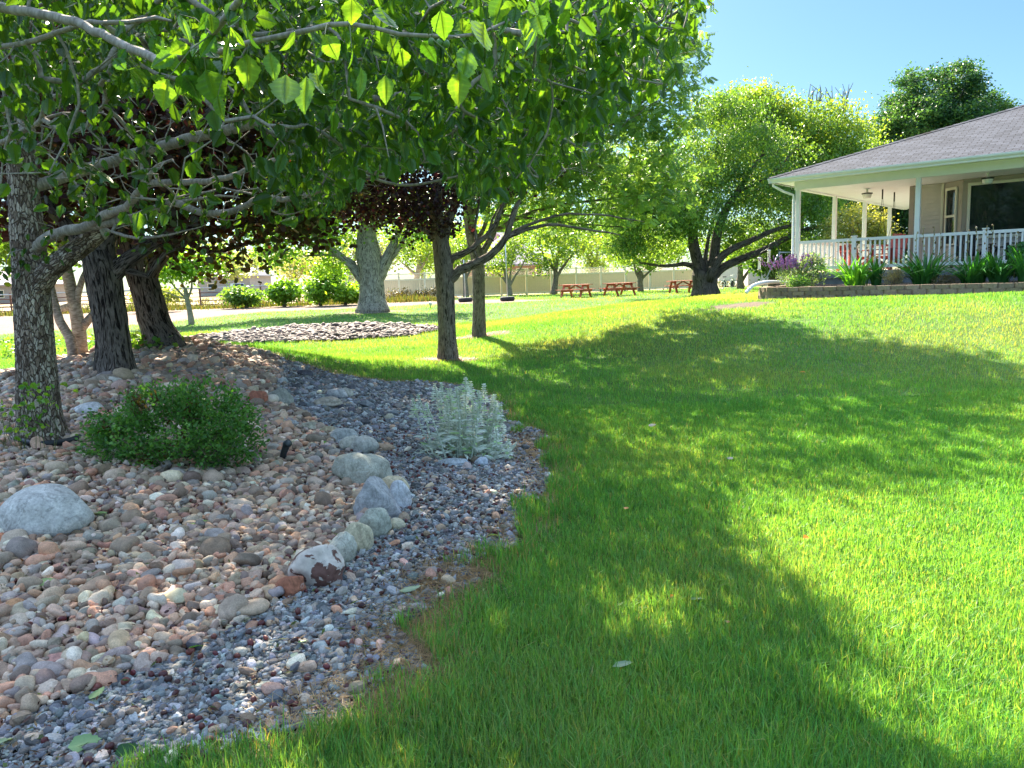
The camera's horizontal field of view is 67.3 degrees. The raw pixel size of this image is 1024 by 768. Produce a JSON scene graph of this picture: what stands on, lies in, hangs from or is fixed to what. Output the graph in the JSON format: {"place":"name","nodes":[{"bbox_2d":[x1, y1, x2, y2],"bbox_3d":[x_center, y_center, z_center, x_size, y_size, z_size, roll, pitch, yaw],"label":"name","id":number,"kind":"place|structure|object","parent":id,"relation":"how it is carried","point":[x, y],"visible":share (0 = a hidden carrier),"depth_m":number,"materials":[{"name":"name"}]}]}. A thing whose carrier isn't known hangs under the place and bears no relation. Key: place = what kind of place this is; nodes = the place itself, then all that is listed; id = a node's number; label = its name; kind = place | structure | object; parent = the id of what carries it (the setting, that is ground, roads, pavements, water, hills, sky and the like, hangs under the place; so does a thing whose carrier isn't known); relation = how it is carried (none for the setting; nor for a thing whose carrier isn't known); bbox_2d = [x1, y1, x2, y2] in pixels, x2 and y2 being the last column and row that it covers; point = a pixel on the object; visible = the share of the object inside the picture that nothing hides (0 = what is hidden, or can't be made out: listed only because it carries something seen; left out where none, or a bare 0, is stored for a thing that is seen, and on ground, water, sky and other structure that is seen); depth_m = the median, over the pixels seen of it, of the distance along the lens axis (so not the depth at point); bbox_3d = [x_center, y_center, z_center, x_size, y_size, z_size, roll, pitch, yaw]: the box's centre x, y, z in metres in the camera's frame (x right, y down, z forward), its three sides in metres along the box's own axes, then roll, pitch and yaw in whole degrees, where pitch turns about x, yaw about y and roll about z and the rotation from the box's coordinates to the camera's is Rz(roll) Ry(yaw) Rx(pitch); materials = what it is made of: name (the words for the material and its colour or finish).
{"place":"outdoors","nodes":[
{"label":"outdoors","id":0,"kind":"place"},
{"bbox_2d":[0,267,1023,767],"bbox_3d":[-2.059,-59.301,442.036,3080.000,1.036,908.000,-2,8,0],"label":"ground","id":1,"kind":"structure","parent":0,"point":[6,325],"depth_m":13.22,"materials":[{"name":"green plant"}]},
{"bbox_2d":[0,271,66,302],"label":"neighbour house","id":2,"kind":"structure","parent":1,"relation":"on","point":[4,289],"depth_m":119.50,"materials":[{"name":"paint"}]},
{"bbox_2d":[0,483,94,537],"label":"rock","id":3,"kind":"object","parent":1,"relation":"on","point":[52,510],"visible":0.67,"depth_m":4.23,"materials":[{"name":"stone"}]},
{"bbox_2d":[74,402,103,413],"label":"rock","id":4,"kind":"object","parent":1,"relation":"on","point":[95,406],"visible":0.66,"depth_m":6.95,"materials":[{"name":"stone"}]},
{"bbox_2d":[0,331,183,356],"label":"ground cover","id":5,"kind":"object","parent":1,"relation":"on","point":[136,336],"visible":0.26,"depth_m":12.06,"materials":[{"name":"green plant"}]},
{"bbox_2d":[0,54,196,355],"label":"pale multi stem tree","id":6,"kind":"object","parent":1,"relation":"on","point":[76,341],"visible":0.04,"depth_m":11.01,"materials":[{"name":"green plant"}]},
{"bbox_2d":[0,0,294,373],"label":"dark bark maple","id":7,"kind":"object","parent":1,"relation":"on","point":[106,269],"visible":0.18,"depth_m":8.58,"materials":[{"name":"purple plant"}]},
{"bbox_2d":[125,285,192,306],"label":"weedy shrub","id":8,"kind":"object","parent":1,"relation":"on","point":[168,297],"visible":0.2,"depth_m":44.42,"materials":[{"name":"green plant"}]},
{"bbox_2d":[0,282,358,311],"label":"pipe fence","id":9,"kind":"object","parent":1,"relation":"on","point":[199,296],"visible":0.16,"depth_m":50.49,"materials":[{"name":"white metal"}]},
{"bbox_2d":[0,333,367,719],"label":"river rock gravel","id":10,"kind":"structure","parent":1,"relation":"on","point":[26,667],"depth_m":4.36,"materials":[{"name":"beige gravel"}]},
{"bbox_2d":[20,434,81,445],"bbox_3d":[-3.519,0.432,5.869,0.423,0.074,0.186,-7,9,-31],"label":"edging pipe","id":11,"kind":"object","parent":10,"relation":"on","point":[59,441],"visible":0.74,"depth_m":5.82,"materials":[{"name":"black plastic"}]},
{"bbox_2d":[75,370,271,469],"bbox_3d":[-2.520,0.276,5.722,1.458,0.756,0.975,-2,8,0],"label":"boxleaf shrub","id":12,"kind":"object","parent":10,"relation":"on","point":[201,412],"visible":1,"depth_m":5.56,"materials":[{"name":"green plant"}]},
{"bbox_2d":[249,390,267,401],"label":"rock","id":13,"kind":"object","parent":10,"relation":"on","point":[258,394],"visible":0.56,"depth_m":8.12,"materials":[{"name":"stone"}]},
{"bbox_2d":[280,439,291,458],"bbox_3d":[-1.783,0.558,6.060,0.114,0.249,0.067,1,8,19],"label":"garden spotlight","id":14,"kind":"object","parent":10,"relation":"on","point":[287,443],"visible":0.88,"depth_m":6.03,"materials":[{"name":"black metal"}]},
{"bbox_2d":[275,576,306,596],"bbox_3d":[-1.081,0.988,3.739,0.129,0.124,0.130,-8,10,-39],"label":"rock","id":15,"kind":"object","parent":10,"relation":"on","point":[292,585],"visible":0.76,"depth_m":3.70,"materials":[{"name":"stone"}]},
{"bbox_2d":[329,531,356,562],"bbox_3d":[-0.921,0.908,4.152,0.173,0.228,0.173,-2,8,0],"label":"rock","id":16,"kind":"object","parent":10,"relation":"on","point":[344,543],"visible":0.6,"depth_m":4.10,"materials":[{"name":"stone"}]},
{"bbox_2d":[153,240,247,324],"bbox_3d":[-12.960,-4.047,30.675,4.367,3.586,3.941,-2,8,0],"label":"lawn tree","id":17,"kind":"object","parent":1,"relation":"on","point":[186,266],"visible":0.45,"depth_m":30.26,"materials":[{"name":"green plant"}]},
{"bbox_2d":[186,237,276,281],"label":"distant tree","id":18,"kind":"object","parent":1,"relation":"on","point":[238,274],"visible":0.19,"depth_m":117.17,"materials":[{"name":"green plant"}]},
{"bbox_2d":[0,0,462,348],"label":"dark bark maple","id":19,"kind":"object","parent":1,"relation":"on","point":[153,318],"visible":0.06,"depth_m":11.05,"materials":[{"name":"purple plant"}]},
{"bbox_2d":[198,267,273,295],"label":"white barn","id":20,"kind":"structure","parent":1,"relation":"on","point":[264,278],"depth_m":133.81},
{"bbox_2d":[216,281,268,307],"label":"vine bush","id":21,"kind":"object","parent":1,"relation":"on","point":[240,296],"visible":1,"depth_m":46.08,"materials":[{"name":"green plant"}]},
{"bbox_2d":[1,388,546,767],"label":"fallen crabapples","id":22,"kind":"object","parent":1,"relation":"on","point":[109,746],"visible":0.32,"depth_m":3.73,"materials":[{"name":"red food"}]},
{"bbox_2d":[0,357,552,767],"bbox_3d":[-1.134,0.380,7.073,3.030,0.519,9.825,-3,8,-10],"label":"grey gravel","id":23,"kind":"structure","parent":1,"relation":"on","point":[392,400],"depth_m":3.37,"materials":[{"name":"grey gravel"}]},
{"bbox_2d":[68,733,101,751],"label":"fallen leaf","id":24,"kind":"object","parent":23,"relation":"on","point":[76,742],"visible":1,"depth_m":2.54,"materials":[{"name":"green plant"}]},
{"bbox_2d":[115,742,137,757],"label":"fallen leaf","id":25,"kind":"object","parent":23,"relation":"on","point":[120,749],"visible":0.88,"depth_m":2.50,"materials":[{"name":"green plant"}]},
{"bbox_2d":[314,396,342,407],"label":"rock","id":26,"kind":"object","parent":23,"relation":"on","point":[332,401],"visible":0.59,"depth_m":8.48,"materials":[{"name":"stone"}]},
{"bbox_2d":[327,388,347,397],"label":"rock","id":27,"kind":"object","parent":23,"relation":"on","point":[341,392],"visible":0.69,"depth_m":9.11,"materials":[{"name":"stone"}]},
{"bbox_2d":[330,428,357,440],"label":"rock","id":28,"kind":"object","parent":23,"relation":"on","point":[339,434],"visible":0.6,"depth_m":6.90,"materials":[{"name":"stone"}]},
{"bbox_2d":[338,435,358,449],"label":"rock","id":29,"kind":"object","parent":23,"relation":"on","point":[344,443],"visible":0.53,"depth_m":6.60,"materials":[{"name":"stone"}]},
{"bbox_2d":[382,475,409,488],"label":"rock","id":30,"kind":"object","parent":23,"relation":"on","point":[388,480],"visible":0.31,"depth_m":5.38,"materials":[{"name":"stone"}]},
{"bbox_2d":[438,458,467,465],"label":"rock","id":31,"kind":"object","parent":23,"relation":"on","point":[455,461],"visible":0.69,"depth_m":6.20,"materials":[{"name":"stone"}]},
{"bbox_2d":[408,377,519,460],"bbox_3d":[-0.420,0.280,6.607,0.988,0.739,0.680,-2,8,0],"label":"lambs ear plant","id":32,"kind":"object","parent":23,"relation":"on","point":[451,440],"visible":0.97,"depth_m":6.48,"materials":[{"name":"green plant"}]},
{"bbox_2d":[268,388,293,404],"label":"rock","id":33,"kind":"object","parent":1,"relation":"on","point":[284,395],"visible":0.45,"depth_m":8.26,"materials":[{"name":"stone"}]},
{"bbox_2d":[259,276,304,306],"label":"vine bush","id":34,"kind":"object","parent":1,"relation":"on","point":[284,292],"visible":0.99,"depth_m":46.02,"materials":[{"name":"green plant"}]},
{"bbox_2d":[263,247,351,282],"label":"distant tree","id":35,"kind":"object","parent":1,"relation":"on","point":[291,272],"visible":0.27,"depth_m":120.96,"materials":[{"name":"green plant"}]},
{"bbox_2d":[288,544,344,587],"bbox_3d":[-0.988,0.931,3.901,0.279,0.267,0.244,-2,8,0],"label":"rock","id":36,"kind":"object","parent":1,"relation":"on","point":[318,566],"visible":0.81,"depth_m":3.80,"materials":[{"name":"white stone"}]},
{"bbox_2d":[204,321,437,343],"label":"island bed gravel","id":37,"kind":"structure","parent":1,"relation":"on","point":[331,331],"depth_m":21.25,"materials":[{"name":"grey gravel"}]},
{"bbox_2d":[298,262,349,305],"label":"vine bush","id":38,"kind":"object","parent":1,"relation":"on","point":[315,290],"visible":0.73,"depth_m":44.92,"materials":[{"name":"green plant"}]},
{"bbox_2d":[215,178,460,312],"bbox_3d":[-7.808,-6.871,35.040,12.119,7.491,7.556,-2,8,0],"label":"grey cottonwood","id":39,"kind":"object","parent":1,"relation":"on","point":[369,270],"visible":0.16,"depth_m":34.98,"materials":[{"name":"green plant"}]},
{"bbox_2d":[324,280,358,304],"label":"vine bush","id":40,"kind":"object","parent":1,"relation":"on","point":[345,294],"visible":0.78,"depth_m":44.91,"materials":[{"name":"green plant"}]},
{"bbox_2d":[0,0,713,449],"label":"flaky bark tree","id":41,"kind":"object","parent":1,"relation":"on","point":[356,102],"visible":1,"depth_m":2.67,"materials":[{"name":"green plant"}]},
{"bbox_2d":[345,522,373,551],"bbox_3d":[-0.862,0.881,4.344,0.165,0.214,0.140,-2,8,0],"label":"rock","id":42,"kind":"object","parent":1,"relation":"on","point":[361,533],"visible":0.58,"depth_m":4.30,"materials":[{"name":"stone"}]},
{"bbox_2d":[331,452,392,484],"bbox_3d":[-1.115,0.659,5.697,0.363,0.328,0.387,4,10,38],"label":"rock","id":43,"kind":"object","parent":1,"relation":"on","point":[358,468],"visible":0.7,"depth_m":5.57,"materials":[{"name":"stone"}]},
{"bbox_2d":[350,435,378,453],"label":"rock","id":44,"kind":"object","parent":1,"relation":"on","point":[366,444],"visible":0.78,"depth_m":6.53,"materials":[{"name":"stone"}]},
{"bbox_2d":[328,227,402,280],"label":"distant tree","id":45,"kind":"object","parent":1,"relation":"on","point":[354,257],"visible":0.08,"depth_m":107.17,"materials":[{"name":"green plant"}]},
{"bbox_2d":[358,507,391,538],"bbox_3d":[-0.815,0.841,4.552,0.181,0.232,0.164,4,10,39],"label":"rock","id":46,"kind":"object","parent":1,"relation":"on","point":[377,521],"visible":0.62,"depth_m":4.49,"materials":[{"name":"stone"}]},
{"bbox_2d":[353,476,401,517],"bbox_3d":[-0.861,0.750,4.922,0.318,0.328,0.286,-2,8,0],"label":"rock","id":47,"kind":"object","parent":1,"relation":"on","point":[375,492],"visible":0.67,"depth_m":4.81,"materials":[{"name":"stone"}]},
{"bbox_2d":[182,330,591,767],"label":"dry straw","id":48,"kind":"object","parent":1,"relation":"on","point":[436,587],"visible":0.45,"depth_m":3.45,"materials":[{"name":"brown plant"}]},
{"bbox_2d":[0,279,789,316],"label":"tall weeds","id":49,"kind":"object","parent":1,"relation":"on","point":[393,299],"visible":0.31,"depth_m":48.34,"materials":[{"name":"green plant"}]},
{"bbox_2d":[390,480,411,507],"bbox_3d":[-0.749,0.753,5.080,0.144,0.246,0.121,-8,10,-37],"label":"rock","id":50,"kind":"object","parent":1,"relation":"on","point":[400,491],"visible":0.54,"depth_m":5.04,"materials":[{"name":"stone"}]},
{"bbox_2d":[385,285,435,298],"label":"weedy shrub","id":51,"kind":"object","parent":1,"relation":"on","point":[420,293],"visible":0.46,"depth_m":52.39,"materials":[{"name":"brown plant"}]},
{"bbox_2d":[378,228,454,292],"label":"tree","id":52,"kind":"object","parent":1,"relation":"on","point":[419,255],"visible":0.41,"depth_m":56.85,"materials":[{"name":"green plant"}]},
{"bbox_2d":[410,250,434,278],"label":"tree","id":53,"kind":"object","parent":1,"relation":"on","point":[424,268],"visible":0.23,"depth_m":60.12,"materials":[{"name":"green plant"}]},
{"bbox_2d":[397,220,518,277],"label":"distant tree","id":54,"kind":"object","parent":1,"relation":"on","point":[478,228],"visible":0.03,"depth_m":90.68,"materials":[{"name":"green plant"}]},
{"bbox_2d":[449,229,484,296],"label":"tree","id":55,"kind":"object","parent":1,"relation":"on","point":[458,246],"visible":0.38,"depth_m":56.03,"materials":[{"name":"green plant"}]},
{"bbox_2d":[327,7,646,360],"bbox_3d":[-1.861,-4.874,15.905,6.039,8.751,8.792,-8,10,-39],"label":"purple leaf plum","id":56,"kind":"object","parent":1,"relation":"on","point":[417,204],"visible":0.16,"depth_m":14.61,"materials":[{"name":"brown plant"}]},
{"bbox_2d":[457,232,542,290],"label":"neighbour house","id":57,"kind":"structure","parent":1,"relation":"on","point":[515,267],"depth_m":75.21,"materials":[{"name":"beige brick"}]},
{"bbox_2d":[500,244,514,300],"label":"swing","id":58,"kind":"object","parent":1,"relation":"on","point":[508,298],"visible":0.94,"depth_m":42.96,"materials":[{"name":"rubber"}]},
{"bbox_2d":[484,230,538,295],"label":"tree","id":59,"kind":"object","parent":1,"relation":"on","point":[512,247],"visible":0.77,"depth_m":55.31,"materials":[{"name":"green plant"}]},
{"bbox_2d":[333,265,692,297],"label":"vinyl fence","id":60,"kind":"object","parent":1,"relation":"on","point":[658,279],"visible":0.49,"depth_m":57.80,"materials":[{"name":"beige plastic"}]},
{"bbox_2d":[480,199,603,273],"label":"distant tree","id":61,"kind":"object","parent":1,"relation":"on","point":[517,224],"visible":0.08,"depth_m":93.69,"materials":[{"name":"green plant"}]},
{"bbox_2d":[519,212,601,294],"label":"tree","id":62,"kind":"object","parent":1,"relation":"on","point":[546,263],"visible":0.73,"depth_m":53.83,"materials":[{"name":"green plant"}]},
{"bbox_2d":[556,284,592,297],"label":"picnic table","id":63,"kind":"object","parent":1,"relation":"on","point":[581,289],"visible":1,"depth_m":45.57,"materials":[{"name":"red wood"}]},
{"bbox_2d":[443,0,718,337],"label":"spreading green tree","id":64,"kind":"object","parent":1,"relation":"on","point":[613,170],"visible":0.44,"depth_m":18.13,"materials":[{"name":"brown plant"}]},
{"bbox_2d":[569,231,620,278],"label":"tree","id":65,"kind":"object","parent":1,"relation":"on","point":[595,259],"visible":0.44,"depth_m":65.60,"materials":[{"name":"green plant"}]},
{"bbox_2d":[599,282,639,295],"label":"picnic table","id":66,"kind":"object","parent":1,"relation":"on","point":[616,290],"visible":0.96,"depth_m":45.57,"materials":[{"name":"red wood"}]},
{"bbox_2d":[615,241,669,291],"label":"tree","id":67,"kind":"object","parent":1,"relation":"on","point":[639,275],"visible":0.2,"depth_m":53.66,"materials":[{"name":"green plant"}]},
{"bbox_2d":[592,223,704,270],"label":"distant tree","id":68,"kind":"object","parent":1,"relation":"on","point":[646,240],"visible":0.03,"depth_m":88.90,"materials":[{"name":"green plant"}]},
{"bbox_2d":[666,280,692,292],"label":"picnic table","id":69,"kind":"object","parent":1,"relation":"on","point":[675,286],"visible":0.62,"depth_m":47.12,"materials":[{"name":"red wood"}]},
{"bbox_2d":[717,265,737,286],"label":"box trailer","id":70,"kind":"object","parent":1,"relation":"on","point":[733,271],"visible":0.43,"depth_m":59.48,"materials":[{"name":"metal"}]},
{"bbox_2d":[578,78,879,295],"bbox_3d":[11.661,-10.204,40.283,16.868,11.241,9.528,-2,8,0],"label":"old shade tree","id":71,"kind":"object","parent":1,"relation":"on","point":[710,268],"visible":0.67,"depth_m":39.47,"materials":[{"name":"green plant"}]},
{"bbox_2d":[722,239,758,288],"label":"tree","id":72,"kind":"object","parent":1,"relation":"on","point":[740,280],"visible":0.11,"depth_m":51.32,"materials":[{"name":"green plant"}]},
{"bbox_2d":[735,264,781,285],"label":"pale shed","id":73,"kind":"structure","parent":1,"relation":"on","point":[752,278],"depth_m":61.53,"materials":[{"name":"beige plastic"}]},
{"bbox_2d":[730,229,812,285],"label":"flowering bush","id":74,"kind":"object","parent":1,"relation":"on","point":[753,265],"visible":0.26,"depth_m":42.90,"materials":[{"name":"green plant"}]},
{"bbox_2d":[693,66,905,271],"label":"bright willow","id":75,"kind":"object","parent":1,"relation":"on","point":[842,135],"visible":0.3,"depth_m":46.21,"materials":[{"name":"green plant"}]},
{"bbox_2d":[802,193,908,268],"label":"dark conifer","id":76,"kind":"object","parent":1,"relation":"on","point":[902,216],"visible":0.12,"depth_m":43.64,"materials":[{"name":"green plant"}]},
{"bbox_2d":[808,201,904,244],"bbox_3d":[15.924,-6.571,35.504,4.025,3.961,4.595,-2,8,0],"label":"flowering bush","id":77,"kind":"object","parent":1,"relation":"on","point":[872,227],"visible":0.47,"depth_m":34.62,"materials":[{"name":"green plant"}]},
{"bbox_2d":[758,282,1023,299],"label":"block wall","id":78,"kind":"structure","parent":1,"relation":"on","point":[777,292],"depth_m":17.74,"materials":[{"name":"grey concrete"}]},
{"bbox_2d":[767,105,1023,290],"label":"porch house","id":79,"kind":"structure","parent":1,"relation":"on","point":[931,179],"depth_m":20.37,"materials":[{"name":"beige wood"}]},
{"bbox_2d":[836,243,873,270],"bbox_3d":[9.907,-3.663,22.243,0.800,0.834,0.863,-3,8,-6],"label":"porch chair","id":80,"kind":"object","parent":79,"relation":"on","point":[849,251],"visible":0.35,"depth_m":22.38,"materials":[{"name":"red paint"}]},
{"bbox_2d":[871,189,897,254],"bbox_3d":[11.275,-4.836,23.072,0.645,1.877,1.364,4,10,40],"label":"porch swing","id":81,"kind":"object","parent":79,"relation":"hanging from","point":[894,234],"visible":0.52,"depth_m":22.71,"materials":[{"name":"red paint"}]},
{"bbox_2d":[868,233,908,269],"bbox_3d":[10.542,-3.679,21.461,0.863,1.033,0.800,-5,8,-21],"label":"porch chair","id":82,"kind":"object","parent":79,"relation":"on","point":[896,249],"visible":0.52,"depth_m":21.42,"materials":[{"name":"red paint"}]},
{"bbox_2d":[943,186,957,245],"bbox_3d":[11.982,-4.566,21.008,0.046,1.570,0.488,-2,8,-3],"label":"window","id":83,"kind":"structure","parent":79,"relation":"in","point":[951,194],"depth_m":21.00,"materials":[{"name":"white glass"}]},
{"bbox_2d":[950,231,995,267],"bbox_3d":[11.907,-3.494,19.945,0.800,0.983,0.863,-1,8,6],"label":"porch chair","id":84,"kind":"object","parent":79,"relation":"on","point":[968,245],"visible":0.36,"depth_m":20.18,"materials":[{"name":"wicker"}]},
{"bbox_2d":[966,178,1023,238],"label":"window","id":85,"kind":"structure","parent":79,"relation":"in","point":[1000,203],"depth_m":20.03,"materials":[{"name":"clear glass"}]},
{"bbox_2d":[801,280,1017,286],"bbox_3d":[10.832,-2.312,17.665,9.993,0.060,2.816,4,10,40],"label":"planting bed","id":86,"kind":"object","parent":1,"relation":"on","point":[831,285],"visible":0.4,"depth_m":19.73,"materials":[{"name":"brown soil"}]},
{"bbox_2d":[745,280,786,293],"bbox_3d":[6.945,-2.615,20.568,2.315,0.334,0.194,-9,10,-40],"label":"drain hose","id":87,"kind":"object","parent":86,"relation":"on","point":[752,286],"visible":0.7,"depth_m":20.13,"materials":[{"name":"white plastic"}]},
{"bbox_2d":[758,252,813,284],"bbox_3d":[7.218,-2.956,20.159,1.360,0.944,0.913,-2,8,0],"label":"lavender plant","id":88,"kind":"object","parent":86,"relation":"on","point":[795,269],"visible":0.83,"depth_m":20.10,"materials":[{"name":"purple plant"}]},
{"bbox_2d":[782,271,810,286],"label":"green plant","id":89,"kind":"object","parent":86,"relation":"on","point":[794,281],"visible":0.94,"depth_m":19.50,"materials":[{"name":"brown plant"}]},
{"bbox_2d":[796,252,834,286],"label":"rose bush","id":90,"kind":"object","parent":86,"relation":"on","point":[817,264],"visible":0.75,"depth_m":19.94,"materials":[{"name":"green plant"}]},
{"bbox_2d":[805,237,895,285],"bbox_3d":[8.399,-3.022,18.948,2.279,1.208,2.001,-5,8,-21],"label":"iris clump","id":91,"kind":"object","parent":86,"relation":"on","point":[857,277],"visible":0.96,"depth_m":18.90,"materials":[{"name":"green plant"}]},
{"bbox_2d":[852,257,888,284],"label":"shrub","id":92,"kind":"object","parent":86,"relation":"on","point":[874,280],"visible":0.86,"depth_m":18.84,"materials":[{"name":"green plant"}]},
{"bbox_2d":[877,267,906,284],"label":"dry grass tuft","id":93,"kind":"object","parent":86,"relation":"on","point":[895,275],"visible":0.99,"depth_m":18.36,"materials":[{"name":"brown plant"}]},
{"bbox_2d":[876,226,968,284],"bbox_3d":[9.829,-3.053,18.333,2.130,1.336,2.161,3,9,33],"label":"iris clump","id":94,"kind":"object","parent":86,"relation":"on","point":[922,276],"visible":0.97,"depth_m":18.07,"materials":[{"name":"green plant"}]},
{"bbox_2d":[931,272,960,283],"bbox_3d":[10.070,-2.421,17.800,0.696,0.405,0.703,-2,8,0],"label":"dry weed patch","id":95,"kind":"object","parent":86,"relation":"on","point":[946,280],"visible":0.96,"depth_m":17.75,"materials":[{"name":"brown plant"}]},
{"bbox_2d":[910,226,1011,283],"bbox_3d":[10.356,-2.916,17.381,2.449,1.288,1.812,-5,8,-20],"label":"iris clump","id":96,"kind":"object","parent":86,"relation":"on","point":[967,278],"visible":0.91,"depth_m":17.34,"materials":[{"name":"green plant"}]},
{"bbox_2d":[957,224,1018,282],"bbox_3d":[10.708,-2.895,17.061,1.800,1.308,1.410,-6,9,-27],"label":"iris clump","id":97,"kind":"object","parent":86,"relation":"on","point":[1000,273],"visible":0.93,"depth_m":16.97,"materials":[{"name":"green plant"}]},
{"bbox_2d":[1000,241,1023,281],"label":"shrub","id":98,"kind":"object","parent":86,"relation":"on","point":[1019,269],"visible":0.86,"depth_m":16.72,"materials":[{"name":"green plant"}]},
{"bbox_2d":[1004,241,1023,277],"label":"leafy bed plant","id":99,"kind":"object","parent":86,"relation":"on","point":[1021,248],"visible":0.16,"depth_m":17.43,"materials":[{"name":"green plant"}]},
{"bbox_2d":[861,55,1022,146],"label":"dark maple","id":100,"kind":"object","parent":1,"relation":"on","point":[914,111],"visible":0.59,"depth_m":57.81,"materials":[{"name":"green plant"}]},
{"bbox_2d":[0,0,1023,294],"label":"sky","id":101,"kind":"structure","parent":0,"point":[830,44],"materials":[{"name":"blue"}]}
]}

